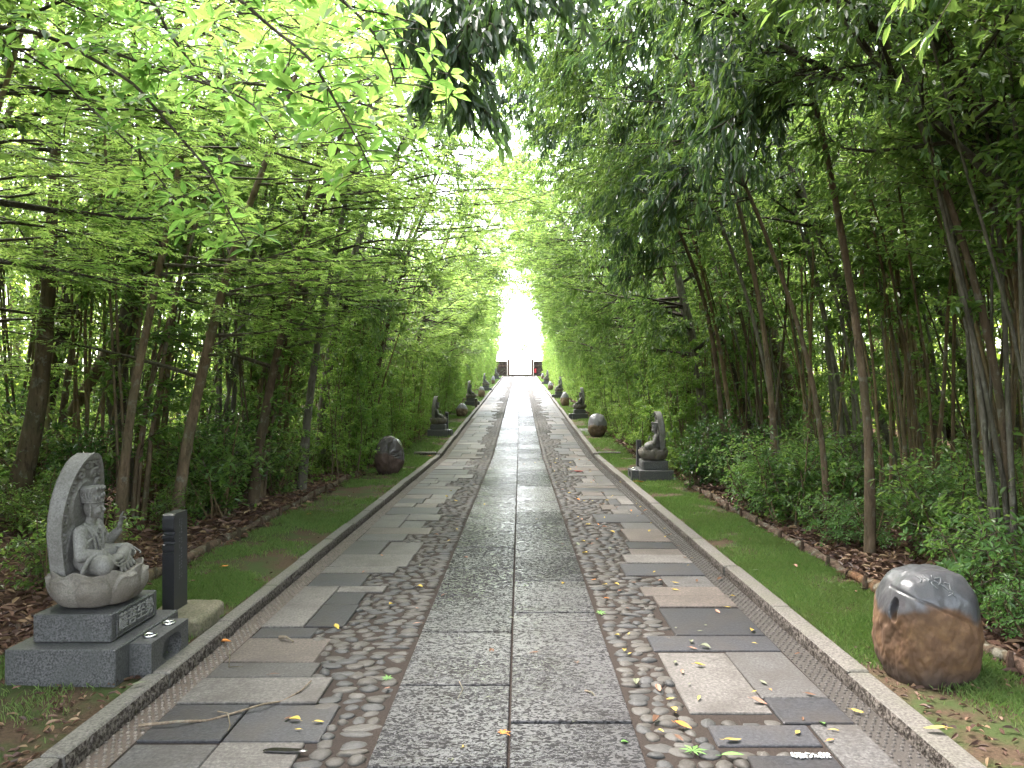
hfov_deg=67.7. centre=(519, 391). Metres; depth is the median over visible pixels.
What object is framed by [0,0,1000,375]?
sky
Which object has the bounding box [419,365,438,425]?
hedge bush
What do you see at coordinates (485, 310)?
maple tree
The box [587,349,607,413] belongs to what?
hedge bush
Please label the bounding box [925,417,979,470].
shrub
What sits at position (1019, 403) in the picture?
thin stemmed tree
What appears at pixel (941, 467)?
shrub
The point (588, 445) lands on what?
kerb
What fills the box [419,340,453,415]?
hedge bush
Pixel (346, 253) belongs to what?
evergreen tree
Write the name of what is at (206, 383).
thin stemmed tree
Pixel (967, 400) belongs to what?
thin stemmed tree
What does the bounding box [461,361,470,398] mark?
hedge bush
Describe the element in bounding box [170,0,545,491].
maple tree
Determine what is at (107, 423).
shrub
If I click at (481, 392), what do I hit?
cap rock
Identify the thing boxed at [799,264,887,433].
thin stemmed tree
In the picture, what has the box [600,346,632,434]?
hedge bush
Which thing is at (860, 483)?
shrub
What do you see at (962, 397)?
thin stemmed tree
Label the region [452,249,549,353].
maple tree
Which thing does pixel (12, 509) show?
shrub
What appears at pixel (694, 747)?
fallen leaf
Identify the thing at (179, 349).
thin stemmed tree
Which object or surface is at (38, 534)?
shrub
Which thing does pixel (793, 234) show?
thin stemmed tree
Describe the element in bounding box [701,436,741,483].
shrub
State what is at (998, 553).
shrub
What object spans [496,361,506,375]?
timber wall
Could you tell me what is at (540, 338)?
maple tree
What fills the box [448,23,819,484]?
evergreen tree
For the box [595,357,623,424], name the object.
hedge bush
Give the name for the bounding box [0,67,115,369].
thin stemmed tree
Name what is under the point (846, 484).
shrub
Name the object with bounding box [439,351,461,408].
hedge bush
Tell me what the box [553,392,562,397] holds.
stone pedestal
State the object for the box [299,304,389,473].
hedge bush
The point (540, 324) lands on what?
evergreen tree
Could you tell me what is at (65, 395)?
maple tree
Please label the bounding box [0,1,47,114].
thin stemmed tree
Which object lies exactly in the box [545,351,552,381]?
hedge bush
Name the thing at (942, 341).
thin stemmed tree
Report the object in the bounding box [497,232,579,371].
evergreen tree
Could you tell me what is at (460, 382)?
hedge bush
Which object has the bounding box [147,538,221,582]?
log edging
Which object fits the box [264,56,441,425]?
leaning tree
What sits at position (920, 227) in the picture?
thin stemmed tree
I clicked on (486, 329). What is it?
maple tree
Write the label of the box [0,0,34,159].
thin stemmed tree
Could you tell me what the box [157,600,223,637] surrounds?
base stone
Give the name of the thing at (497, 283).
maple tree
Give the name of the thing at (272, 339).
thin stemmed tree
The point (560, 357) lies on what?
evergreen tree
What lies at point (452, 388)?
hedge bush
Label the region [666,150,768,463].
thin stemmed tree
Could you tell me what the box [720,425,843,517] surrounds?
shrub
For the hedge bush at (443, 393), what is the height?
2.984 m
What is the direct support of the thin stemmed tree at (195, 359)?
on the ground at (42, 596)
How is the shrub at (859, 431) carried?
on the ground at (42, 596)
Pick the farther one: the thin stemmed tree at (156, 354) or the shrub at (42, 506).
the thin stemmed tree at (156, 354)
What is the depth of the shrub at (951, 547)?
5.91 m
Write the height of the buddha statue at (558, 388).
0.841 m
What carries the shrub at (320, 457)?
on the ground at (42, 596)
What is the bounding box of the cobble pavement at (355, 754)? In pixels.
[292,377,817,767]
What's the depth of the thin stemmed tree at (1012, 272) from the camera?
6.67 m
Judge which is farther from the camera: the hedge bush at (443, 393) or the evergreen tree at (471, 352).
the evergreen tree at (471, 352)
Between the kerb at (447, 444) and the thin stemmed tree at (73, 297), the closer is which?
the thin stemmed tree at (73, 297)
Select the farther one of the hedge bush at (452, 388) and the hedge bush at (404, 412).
the hedge bush at (452, 388)
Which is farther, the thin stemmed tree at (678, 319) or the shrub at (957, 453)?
the thin stemmed tree at (678, 319)
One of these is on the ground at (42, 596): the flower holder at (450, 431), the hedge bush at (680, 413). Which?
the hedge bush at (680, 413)
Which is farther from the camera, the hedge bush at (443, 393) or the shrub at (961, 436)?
the hedge bush at (443, 393)
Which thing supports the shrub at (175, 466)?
on the ground at (42, 596)
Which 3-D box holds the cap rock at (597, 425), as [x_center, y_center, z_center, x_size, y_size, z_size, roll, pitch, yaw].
[2.311,1.018,22.748,0.565,0.706,0.526,0,0,0]
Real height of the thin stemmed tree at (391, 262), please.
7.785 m
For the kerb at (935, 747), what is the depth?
4.41 m
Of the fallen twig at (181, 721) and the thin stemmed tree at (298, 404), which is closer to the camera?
the fallen twig at (181, 721)
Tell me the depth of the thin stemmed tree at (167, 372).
10.32 m
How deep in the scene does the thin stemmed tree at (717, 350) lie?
18.75 m
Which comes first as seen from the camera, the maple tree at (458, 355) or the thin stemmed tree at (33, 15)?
the thin stemmed tree at (33, 15)
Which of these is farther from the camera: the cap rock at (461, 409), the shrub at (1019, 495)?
the cap rock at (461, 409)
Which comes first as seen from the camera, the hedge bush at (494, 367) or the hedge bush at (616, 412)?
the hedge bush at (616, 412)
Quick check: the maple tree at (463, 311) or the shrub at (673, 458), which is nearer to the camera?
the shrub at (673, 458)
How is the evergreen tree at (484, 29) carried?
on the ground at (42, 596)
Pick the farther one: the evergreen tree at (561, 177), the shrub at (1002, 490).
the evergreen tree at (561, 177)
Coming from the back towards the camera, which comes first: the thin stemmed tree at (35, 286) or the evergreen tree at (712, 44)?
the thin stemmed tree at (35, 286)
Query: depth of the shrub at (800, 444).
9.90 m
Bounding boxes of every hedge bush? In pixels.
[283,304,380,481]
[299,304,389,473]
[336,358,392,465]
[342,338,404,458]
[368,338,414,454]
[385,338,420,447]
[385,352,431,440]
[386,332,432,438]
[411,367,435,432]
[415,335,443,429]
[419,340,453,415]
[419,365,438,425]
[422,345,448,414]
[425,363,444,421]
[432,341,456,414]
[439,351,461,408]
[442,361,455,411]
[446,358,463,407]
[447,341,463,405]
[452,354,465,403]
[461,353,466,398]
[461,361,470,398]
[463,356,474,397]
[466,363,476,390]
[470,359,477,392]
[473,357,480,389]
[474,361,481,389]
[476,360,482,389]
[483,355,490,380]
[491,355,495,377]
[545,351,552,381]
[548,354,553,382]
[552,352,558,385]
[554,351,561,385]
[559,360,565,391]
[564,353,574,398]
[564,358,571,395]
[566,360,573,397]
[568,356,579,400]
[570,361,578,400]
[572,354,579,401]
[573,344,589,401]
[576,357,593,411]
[576,358,588,409]
[583,341,611,415]
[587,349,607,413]
[587,359,604,416]
[590,343,633,424]
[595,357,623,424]
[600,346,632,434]
[600,349,623,429]
[606,353,631,439]
[609,362,647,444]
[615,341,684,450]
[620,356,677,442]
[628,316,695,458]
[632,324,718,463]
[652,312,732,474]
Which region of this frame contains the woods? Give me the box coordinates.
[624,26,1021,436]
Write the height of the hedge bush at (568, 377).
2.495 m
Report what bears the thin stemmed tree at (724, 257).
on the ground at (42, 596)
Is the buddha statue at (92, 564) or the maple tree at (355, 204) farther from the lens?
the maple tree at (355, 204)
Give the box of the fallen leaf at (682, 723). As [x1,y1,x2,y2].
[673,720,690,727]
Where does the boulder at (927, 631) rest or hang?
on the lawn at (964, 739)
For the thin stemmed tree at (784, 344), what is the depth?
19.40 m
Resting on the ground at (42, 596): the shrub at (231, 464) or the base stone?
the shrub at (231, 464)
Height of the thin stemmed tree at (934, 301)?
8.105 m
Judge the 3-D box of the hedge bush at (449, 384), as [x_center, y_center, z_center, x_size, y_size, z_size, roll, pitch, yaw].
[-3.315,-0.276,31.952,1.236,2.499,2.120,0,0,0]
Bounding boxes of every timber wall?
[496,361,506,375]
[534,361,542,375]
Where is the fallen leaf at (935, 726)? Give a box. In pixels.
[924,725,948,728]
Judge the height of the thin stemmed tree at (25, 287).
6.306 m
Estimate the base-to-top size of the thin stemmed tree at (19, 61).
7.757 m
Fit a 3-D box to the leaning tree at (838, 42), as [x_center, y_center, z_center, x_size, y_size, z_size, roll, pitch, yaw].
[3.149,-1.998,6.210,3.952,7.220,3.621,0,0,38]
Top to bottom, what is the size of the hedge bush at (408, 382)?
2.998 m
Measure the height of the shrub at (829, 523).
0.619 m
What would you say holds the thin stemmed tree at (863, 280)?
on the ground at (42, 596)
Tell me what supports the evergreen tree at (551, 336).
on the ground at (42, 596)
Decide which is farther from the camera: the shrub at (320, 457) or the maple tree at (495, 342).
the maple tree at (495, 342)
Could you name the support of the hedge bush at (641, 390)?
on the ground at (42, 596)
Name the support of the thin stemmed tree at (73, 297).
on the ground at (42, 596)
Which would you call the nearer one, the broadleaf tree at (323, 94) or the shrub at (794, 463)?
the broadleaf tree at (323, 94)
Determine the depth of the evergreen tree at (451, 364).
27.38 m
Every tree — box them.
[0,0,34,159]
[0,0,129,234]
[0,0,201,381]
[0,0,210,497]
[0,0,218,270]
[0,0,255,465]
[0,0,296,491]
[0,0,344,317]
[0,0,414,542]
[0,0,421,435]
[0,0,469,260]
[0,0,498,510]
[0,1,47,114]
[0,3,197,486]
[0,5,212,520]
[0,5,298,467]
[0,22,66,413]
[0,42,153,473]
[0,67,69,137]
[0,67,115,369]
[0,83,99,422]
[1,0,45,111]
[1,0,398,481]
[1,137,123,422]
[3,0,405,503]
[15,2,48,29]
[25,0,302,521]
[27,58,215,438]
[56,6,327,434]
[59,1,559,507]
[66,40,289,486]
[68,145,179,422]
[69,0,295,501]
[70,142,186,427]
[93,183,170,409]
[96,249,204,400]
[129,261,190,407]
[142,242,227,420]
[156,7,373,370]
[157,184,300,419]
[159,7,512,497]
[166,76,382,401]
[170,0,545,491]
[170,160,261,430]
[174,195,294,426]
[183,5,384,484]
[185,63,379,417]
[188,131,357,440]
[191,3,397,498]
[193,218,267,414]
[205,41,433,391]
[210,236,355,413]
[215,23,391,476]
[226,129,384,458]
[228,148,350,479]
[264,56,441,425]
[266,125,579,455]
[267,52,450,372]
[275,47,550,469]
[280,206,349,407]
[281,168,391,377]
[283,241,353,442]
[291,114,475,460]
[297,276,333,427]
[302,218,356,429]
[310,132,545,444]
[311,217,455,456]
[315,103,524,378]
[317,205,434,431]
[340,223,411,385]
[343,168,433,383]
[360,0,634,164]
[364,151,531,385]
[365,206,456,320]
[372,161,573,437]
[377,236,460,439]
[382,177,554,432]
[384,193,446,354]
[388,230,544,345]
[388,281,495,376]
[392,217,521,374]
[395,218,490,387]
[397,172,531,374]
[407,234,471,348]
[412,267,466,386]
[428,242,497,379]
[429,166,529,372]
[444,260,507,371]
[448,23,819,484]
[450,244,521,341]
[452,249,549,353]
[452,251,522,366]
[453,249,519,358]
[454,0,888,486]
[457,304,489,372]
[457,321,496,365]
[459,276,529,373]
[461,303,504,373]
[462,192,668,437]
[463,45,798,451]
[463,292,500,369]
[469,0,895,528]
[475,131,674,366]
[476,7,755,467]
[478,299,498,357]
[480,133,715,435]
[481,64,769,417]
[485,288,498,367]
[486,115,704,390]
[488,149,672,370]
[488,214,658,401]
[488,325,500,363]
[489,176,624,371]
[490,305,503,355]
[493,301,505,364]
[494,311,501,360]
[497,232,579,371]
[497,271,595,380]
[499,262,598,339]
[501,179,660,393]
[501,251,572,367]
[504,10,846,464]
[505,246,587,370]
[506,180,622,357]
[506,227,574,366]
[507,221,568,365]
[511,226,580,364]
[511,252,608,377]
[520,0,778,501]
[536,98,755,443]
[537,295,549,363]
[537,316,546,356]
[542,328,552,368]
[548,0,1023,555]
[575,36,836,425]
[575,220,683,410]
[582,229,636,352]
[584,245,683,428]
[586,80,794,436]
[603,0,1014,180]
[609,2,936,447]
[619,63,845,451]
[625,69,809,450]
[626,1,901,485]
[629,235,698,432]
[640,77,842,420]
[642,246,737,436]
[646,0,1023,591]
[654,242,747,428]
[661,157,777,434]
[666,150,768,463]
[682,237,753,425]
[692,20,913,465]
[693,99,916,454]
[694,282,762,437]
[695,0,1023,214]
[699,0,1010,156]
[705,186,783,443]
[709,24,967,454]
[710,236,806,441]
[711,150,857,431]
[716,87,862,447]
[722,229,808,435]
[725,0,1019,183]
[747,0,1023,552]
[749,4,1008,517]
[759,198,854,427]
[761,224,828,413]
[762,6,946,513]
[763,22,931,468]
[768,14,957,482]
[781,90,883,431]
[789,0,1023,590]
[791,12,1023,507]
[794,52,951,468]
[795,0,1023,461]
[799,9,975,405]
[799,248,880,431]
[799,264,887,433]
[804,37,1010,454]
[807,209,969,419]
[815,46,975,432]
[815,48,1020,515]
[835,103,949,436]
[852,40,1023,463]
[853,101,1022,417]
[876,0,950,92]
[894,21,1023,458]
[908,232,1003,454]
[910,0,1023,81]
[915,0,1023,212]
[921,0,1023,240]
[931,236,996,414]
[932,212,1010,426]
[932,267,1000,421]
[938,21,1023,259]
[946,0,1023,225]
[980,187,1023,455]
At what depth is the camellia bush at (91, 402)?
14.74 m
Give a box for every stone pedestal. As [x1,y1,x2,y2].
[5,590,177,686]
[427,424,448,437]
[465,398,475,405]
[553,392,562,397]
[571,409,587,419]
[633,459,673,481]
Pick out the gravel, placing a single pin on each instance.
(806, 754)
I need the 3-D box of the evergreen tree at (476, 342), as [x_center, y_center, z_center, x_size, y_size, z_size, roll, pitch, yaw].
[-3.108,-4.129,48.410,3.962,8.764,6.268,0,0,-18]
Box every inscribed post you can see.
[162,510,186,609]
[445,412,447,428]
[636,440,641,465]
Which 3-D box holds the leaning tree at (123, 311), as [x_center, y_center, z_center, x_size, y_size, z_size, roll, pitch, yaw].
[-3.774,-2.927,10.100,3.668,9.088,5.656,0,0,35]
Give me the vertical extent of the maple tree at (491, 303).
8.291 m
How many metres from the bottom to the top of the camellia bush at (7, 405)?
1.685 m
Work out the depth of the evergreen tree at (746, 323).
15.88 m
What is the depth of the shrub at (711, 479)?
12.70 m
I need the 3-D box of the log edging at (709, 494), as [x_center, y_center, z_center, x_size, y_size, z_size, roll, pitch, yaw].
[2.727,1.537,11.426,0.138,0.227,2.169,0,0,0]
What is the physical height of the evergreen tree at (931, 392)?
9.764 m
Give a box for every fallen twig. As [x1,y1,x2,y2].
[138,680,311,726]
[217,711,230,729]
[228,650,242,667]
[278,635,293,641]
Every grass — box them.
[537,376,1023,748]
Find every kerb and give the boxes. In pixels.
[24,455,440,767]
[414,452,436,454]
[436,376,503,456]
[535,376,597,456]
[594,454,986,767]
[598,452,620,453]
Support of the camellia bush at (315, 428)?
on the ground at (42, 596)
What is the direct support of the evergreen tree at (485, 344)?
on the ground at (42, 596)
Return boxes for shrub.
[0,384,94,508]
[0,396,84,451]
[0,436,20,518]
[0,460,59,537]
[0,470,143,593]
[0,477,53,534]
[67,402,152,480]
[78,388,149,467]
[105,397,208,450]
[119,399,295,505]
[131,411,277,502]
[132,437,264,512]
[136,466,218,532]
[139,396,281,522]
[143,451,237,516]
[217,411,328,495]
[273,398,322,472]
[277,415,315,470]
[294,440,342,472]
[664,431,707,472]
[694,457,723,483]
[696,446,810,516]
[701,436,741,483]
[717,419,792,499]
[720,416,859,528]
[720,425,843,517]
[720,469,785,494]
[724,442,831,491]
[726,469,754,501]
[734,427,769,457]
[749,405,811,447]
[749,406,830,448]
[778,408,892,498]
[779,424,828,446]
[780,412,847,458]
[788,489,878,546]
[792,437,886,512]
[822,484,914,548]
[823,420,885,491]
[824,409,906,447]
[839,452,899,497]
[839,462,901,503]
[844,437,900,496]
[852,427,1018,559]
[854,461,944,501]
[860,434,936,461]
[862,480,902,516]
[863,449,1022,548]
[874,436,965,484]
[875,423,930,466]
[882,470,1001,554]
[898,494,1023,621]
[900,450,980,511]
[909,424,1022,529]
[923,438,1021,471]
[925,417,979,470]
[927,432,1023,577]
[928,520,1007,587]
[929,417,1021,469]
[930,445,1021,484]
[974,567,1023,640]
[995,447,1022,497]
[1000,478,1022,536]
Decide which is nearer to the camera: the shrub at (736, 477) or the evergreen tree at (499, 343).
the shrub at (736, 477)
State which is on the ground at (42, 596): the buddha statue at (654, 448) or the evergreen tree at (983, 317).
the evergreen tree at (983, 317)
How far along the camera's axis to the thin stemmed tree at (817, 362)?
12.59 m
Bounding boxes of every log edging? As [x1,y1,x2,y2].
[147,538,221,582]
[216,505,290,544]
[288,484,332,506]
[332,471,358,485]
[684,480,721,502]
[719,499,769,528]
[767,526,851,576]
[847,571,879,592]
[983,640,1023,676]
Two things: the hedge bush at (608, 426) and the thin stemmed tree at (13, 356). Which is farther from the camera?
the hedge bush at (608, 426)
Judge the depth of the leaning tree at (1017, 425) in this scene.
10.44 m
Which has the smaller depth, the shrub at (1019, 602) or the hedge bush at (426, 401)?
the shrub at (1019, 602)
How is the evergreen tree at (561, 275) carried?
on the ground at (42, 596)
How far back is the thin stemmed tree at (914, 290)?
8.53 m
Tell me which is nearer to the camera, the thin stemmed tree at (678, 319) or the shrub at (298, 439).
the shrub at (298, 439)
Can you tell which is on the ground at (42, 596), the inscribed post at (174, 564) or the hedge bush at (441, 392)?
the hedge bush at (441, 392)
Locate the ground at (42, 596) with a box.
[0,372,1023,655]
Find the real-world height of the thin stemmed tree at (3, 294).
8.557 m
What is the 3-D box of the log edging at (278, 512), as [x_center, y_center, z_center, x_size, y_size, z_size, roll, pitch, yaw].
[-2.991,1.532,8.772,0.142,0.229,2.269,0,0,0]
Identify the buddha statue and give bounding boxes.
[45,453,148,607]
[430,396,446,423]
[466,381,475,397]
[482,373,488,384]
[543,370,548,379]
[554,377,562,391]
[573,387,585,408]
[638,411,667,459]
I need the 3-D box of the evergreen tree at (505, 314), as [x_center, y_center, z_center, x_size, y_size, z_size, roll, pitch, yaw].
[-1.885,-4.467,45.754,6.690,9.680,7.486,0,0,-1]
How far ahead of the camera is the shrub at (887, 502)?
9.03 m
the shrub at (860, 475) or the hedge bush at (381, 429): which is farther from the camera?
the hedge bush at (381, 429)
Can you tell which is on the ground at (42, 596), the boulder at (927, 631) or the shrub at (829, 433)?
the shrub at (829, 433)
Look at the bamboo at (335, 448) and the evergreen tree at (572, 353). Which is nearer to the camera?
the bamboo at (335, 448)
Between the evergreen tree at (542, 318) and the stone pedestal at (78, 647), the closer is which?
the stone pedestal at (78, 647)
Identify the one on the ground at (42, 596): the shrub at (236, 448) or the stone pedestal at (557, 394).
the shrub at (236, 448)
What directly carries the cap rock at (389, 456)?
on the lawn at (276, 564)
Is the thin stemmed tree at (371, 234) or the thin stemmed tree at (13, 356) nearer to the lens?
the thin stemmed tree at (13, 356)
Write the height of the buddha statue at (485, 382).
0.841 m
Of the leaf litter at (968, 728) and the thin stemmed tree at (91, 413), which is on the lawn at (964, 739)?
the leaf litter at (968, 728)
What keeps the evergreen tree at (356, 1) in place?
on the ground at (42, 596)
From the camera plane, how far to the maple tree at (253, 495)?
10.06 m
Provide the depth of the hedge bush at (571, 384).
39.33 m
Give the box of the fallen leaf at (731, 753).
[719,751,743,755]
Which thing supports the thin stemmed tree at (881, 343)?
on the ground at (42, 596)
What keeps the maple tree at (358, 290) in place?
on the ground at (42, 596)
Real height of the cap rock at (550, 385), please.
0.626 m
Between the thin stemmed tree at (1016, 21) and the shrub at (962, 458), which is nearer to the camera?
the thin stemmed tree at (1016, 21)
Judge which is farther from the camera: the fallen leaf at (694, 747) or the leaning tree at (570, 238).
the leaning tree at (570, 238)
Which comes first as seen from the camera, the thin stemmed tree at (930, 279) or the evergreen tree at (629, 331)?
the thin stemmed tree at (930, 279)
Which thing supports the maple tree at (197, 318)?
on the ground at (42, 596)
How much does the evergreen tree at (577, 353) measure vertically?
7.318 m
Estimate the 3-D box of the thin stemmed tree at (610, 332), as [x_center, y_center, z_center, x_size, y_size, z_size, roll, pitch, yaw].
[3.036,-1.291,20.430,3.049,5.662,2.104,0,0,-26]
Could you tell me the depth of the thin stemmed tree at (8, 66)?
4.97 m
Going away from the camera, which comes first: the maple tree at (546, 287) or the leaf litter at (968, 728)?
the leaf litter at (968, 728)
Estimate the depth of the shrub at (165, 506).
8.27 m
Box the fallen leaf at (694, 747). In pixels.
[680,745,705,754]
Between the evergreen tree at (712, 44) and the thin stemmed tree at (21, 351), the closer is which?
the evergreen tree at (712, 44)
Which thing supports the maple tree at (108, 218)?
on the ground at (42, 596)
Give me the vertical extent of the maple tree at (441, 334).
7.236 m
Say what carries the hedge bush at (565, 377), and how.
on the ground at (42, 596)
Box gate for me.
[507,359,532,375]
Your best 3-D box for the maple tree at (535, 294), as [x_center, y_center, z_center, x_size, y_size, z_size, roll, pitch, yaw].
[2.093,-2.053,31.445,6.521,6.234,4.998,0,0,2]
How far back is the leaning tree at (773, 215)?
9.85 m
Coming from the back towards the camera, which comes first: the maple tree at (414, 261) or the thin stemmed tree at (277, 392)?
the maple tree at (414, 261)
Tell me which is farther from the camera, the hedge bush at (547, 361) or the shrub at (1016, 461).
the hedge bush at (547, 361)
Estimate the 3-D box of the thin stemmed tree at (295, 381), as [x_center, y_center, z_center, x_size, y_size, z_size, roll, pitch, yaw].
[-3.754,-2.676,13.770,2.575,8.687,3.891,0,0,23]
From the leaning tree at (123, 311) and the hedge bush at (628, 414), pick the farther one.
the hedge bush at (628, 414)
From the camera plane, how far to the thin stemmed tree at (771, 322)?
11.00 m
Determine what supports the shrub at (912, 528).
on the ground at (42, 596)
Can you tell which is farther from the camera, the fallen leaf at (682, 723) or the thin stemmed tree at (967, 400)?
the thin stemmed tree at (967, 400)
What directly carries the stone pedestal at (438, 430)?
on the lawn at (457, 420)
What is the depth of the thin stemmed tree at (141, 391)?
14.41 m
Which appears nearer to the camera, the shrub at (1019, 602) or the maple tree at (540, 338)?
the shrub at (1019, 602)
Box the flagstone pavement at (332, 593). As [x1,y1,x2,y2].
[110,377,899,767]
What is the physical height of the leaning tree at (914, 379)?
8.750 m
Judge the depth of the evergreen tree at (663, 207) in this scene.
9.61 m
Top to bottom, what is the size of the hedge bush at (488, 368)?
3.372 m
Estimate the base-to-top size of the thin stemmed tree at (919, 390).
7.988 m
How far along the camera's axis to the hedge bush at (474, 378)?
48.48 m
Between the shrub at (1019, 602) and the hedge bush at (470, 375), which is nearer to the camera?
the shrub at (1019, 602)
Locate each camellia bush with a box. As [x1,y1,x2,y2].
[0,379,51,495]
[0,471,10,494]
[39,418,144,513]
[57,378,99,436]
[150,392,256,442]
[173,402,285,500]
[231,400,316,488]
[291,401,343,464]
[663,418,738,489]
[698,404,787,487]
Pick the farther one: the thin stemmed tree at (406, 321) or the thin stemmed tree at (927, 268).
the thin stemmed tree at (406, 321)
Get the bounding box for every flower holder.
[129,618,187,677]
[448,429,452,436]
[628,468,638,480]
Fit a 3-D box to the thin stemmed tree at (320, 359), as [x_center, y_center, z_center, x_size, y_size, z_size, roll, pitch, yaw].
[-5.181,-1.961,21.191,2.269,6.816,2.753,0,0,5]
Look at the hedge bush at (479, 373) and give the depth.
53.27 m
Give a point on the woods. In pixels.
(996, 340)
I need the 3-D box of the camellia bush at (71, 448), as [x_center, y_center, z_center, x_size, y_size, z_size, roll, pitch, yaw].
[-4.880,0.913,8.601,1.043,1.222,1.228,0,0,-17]
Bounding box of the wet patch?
[263,747,307,752]
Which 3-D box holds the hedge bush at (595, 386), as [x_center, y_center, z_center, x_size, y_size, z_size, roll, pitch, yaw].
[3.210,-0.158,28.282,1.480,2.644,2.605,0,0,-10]
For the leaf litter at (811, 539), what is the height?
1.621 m
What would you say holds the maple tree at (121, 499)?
on the ground at (42, 596)
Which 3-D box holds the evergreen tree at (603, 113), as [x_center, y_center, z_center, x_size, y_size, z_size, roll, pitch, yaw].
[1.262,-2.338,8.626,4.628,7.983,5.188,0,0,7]
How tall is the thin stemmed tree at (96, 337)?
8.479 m
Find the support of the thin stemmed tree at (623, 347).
on the ground at (42, 596)
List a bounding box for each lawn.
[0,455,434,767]
[406,386,492,453]
[540,377,627,453]
[605,455,1023,767]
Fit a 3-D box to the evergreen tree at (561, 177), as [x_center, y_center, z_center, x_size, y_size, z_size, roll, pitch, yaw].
[2.274,-2.063,12.422,5.340,7.440,4.846,0,0,-21]
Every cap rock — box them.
[374,435,404,474]
[456,403,467,416]
[478,387,484,396]
[548,382,552,389]
[560,392,568,405]
[588,414,606,436]
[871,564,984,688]
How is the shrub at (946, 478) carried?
on the ground at (42, 596)
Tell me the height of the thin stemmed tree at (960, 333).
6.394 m
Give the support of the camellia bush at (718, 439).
on the ground at (42, 596)
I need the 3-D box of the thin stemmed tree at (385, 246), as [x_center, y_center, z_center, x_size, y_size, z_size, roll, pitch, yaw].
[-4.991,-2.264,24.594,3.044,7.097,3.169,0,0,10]
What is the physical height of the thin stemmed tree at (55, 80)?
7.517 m
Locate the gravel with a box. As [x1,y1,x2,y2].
[790,752,830,757]
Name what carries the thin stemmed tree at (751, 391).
on the ground at (42, 596)
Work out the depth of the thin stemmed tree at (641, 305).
19.91 m
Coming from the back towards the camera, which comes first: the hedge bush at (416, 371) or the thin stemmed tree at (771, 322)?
the hedge bush at (416, 371)
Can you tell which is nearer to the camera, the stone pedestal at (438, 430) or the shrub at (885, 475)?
the shrub at (885, 475)
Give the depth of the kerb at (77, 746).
4.35 m
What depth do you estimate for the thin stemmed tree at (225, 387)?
13.28 m
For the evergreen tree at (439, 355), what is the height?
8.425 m
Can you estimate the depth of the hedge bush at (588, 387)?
30.26 m
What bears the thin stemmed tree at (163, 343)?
on the ground at (42, 596)
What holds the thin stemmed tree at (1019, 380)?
on the ground at (42, 596)
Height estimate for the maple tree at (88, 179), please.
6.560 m
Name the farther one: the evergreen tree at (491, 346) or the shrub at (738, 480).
the evergreen tree at (491, 346)
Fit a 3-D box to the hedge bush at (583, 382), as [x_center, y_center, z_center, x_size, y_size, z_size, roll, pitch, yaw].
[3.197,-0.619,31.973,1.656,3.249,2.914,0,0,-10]
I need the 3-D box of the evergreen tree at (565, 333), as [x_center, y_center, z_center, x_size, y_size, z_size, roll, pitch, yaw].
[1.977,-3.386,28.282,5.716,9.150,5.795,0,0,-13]
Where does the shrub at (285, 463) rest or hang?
on the ground at (42, 596)
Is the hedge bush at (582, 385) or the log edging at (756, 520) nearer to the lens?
the log edging at (756, 520)
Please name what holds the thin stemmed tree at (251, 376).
on the ground at (42, 596)
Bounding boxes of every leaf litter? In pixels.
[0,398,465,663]
[0,472,396,766]
[569,397,1023,684]
[618,469,1023,767]
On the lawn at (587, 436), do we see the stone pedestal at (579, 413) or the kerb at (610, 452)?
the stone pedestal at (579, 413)
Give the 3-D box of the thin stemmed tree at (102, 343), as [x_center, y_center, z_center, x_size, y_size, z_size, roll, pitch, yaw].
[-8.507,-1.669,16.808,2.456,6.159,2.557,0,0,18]
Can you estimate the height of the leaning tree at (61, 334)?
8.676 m
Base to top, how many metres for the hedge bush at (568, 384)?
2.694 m
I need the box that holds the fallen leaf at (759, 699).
[750,697,766,703]
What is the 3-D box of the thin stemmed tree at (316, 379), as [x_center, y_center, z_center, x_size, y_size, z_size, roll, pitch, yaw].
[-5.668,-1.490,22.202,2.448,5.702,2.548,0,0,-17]
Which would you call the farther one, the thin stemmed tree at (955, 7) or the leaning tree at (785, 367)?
the leaning tree at (785, 367)
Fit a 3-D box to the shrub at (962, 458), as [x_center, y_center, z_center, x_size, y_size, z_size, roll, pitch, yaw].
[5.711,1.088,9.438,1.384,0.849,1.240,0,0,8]
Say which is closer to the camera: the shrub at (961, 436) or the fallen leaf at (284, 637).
the fallen leaf at (284, 637)
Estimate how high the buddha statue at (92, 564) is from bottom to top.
0.841 m
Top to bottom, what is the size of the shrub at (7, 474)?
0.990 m
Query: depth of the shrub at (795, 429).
13.94 m
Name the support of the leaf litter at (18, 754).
on the lawn at (276, 564)
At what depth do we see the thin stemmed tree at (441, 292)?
30.27 m
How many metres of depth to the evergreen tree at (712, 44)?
6.82 m
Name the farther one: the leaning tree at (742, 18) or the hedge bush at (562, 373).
the hedge bush at (562, 373)
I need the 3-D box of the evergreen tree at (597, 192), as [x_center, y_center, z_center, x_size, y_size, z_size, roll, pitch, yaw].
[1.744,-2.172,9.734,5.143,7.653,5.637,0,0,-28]
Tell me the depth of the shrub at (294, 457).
13.57 m
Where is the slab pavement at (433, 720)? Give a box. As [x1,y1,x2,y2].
[367,376,646,767]
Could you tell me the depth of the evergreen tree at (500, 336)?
82.99 m
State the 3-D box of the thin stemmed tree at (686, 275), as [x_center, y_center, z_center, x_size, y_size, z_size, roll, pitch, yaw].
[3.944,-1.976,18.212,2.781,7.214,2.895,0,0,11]

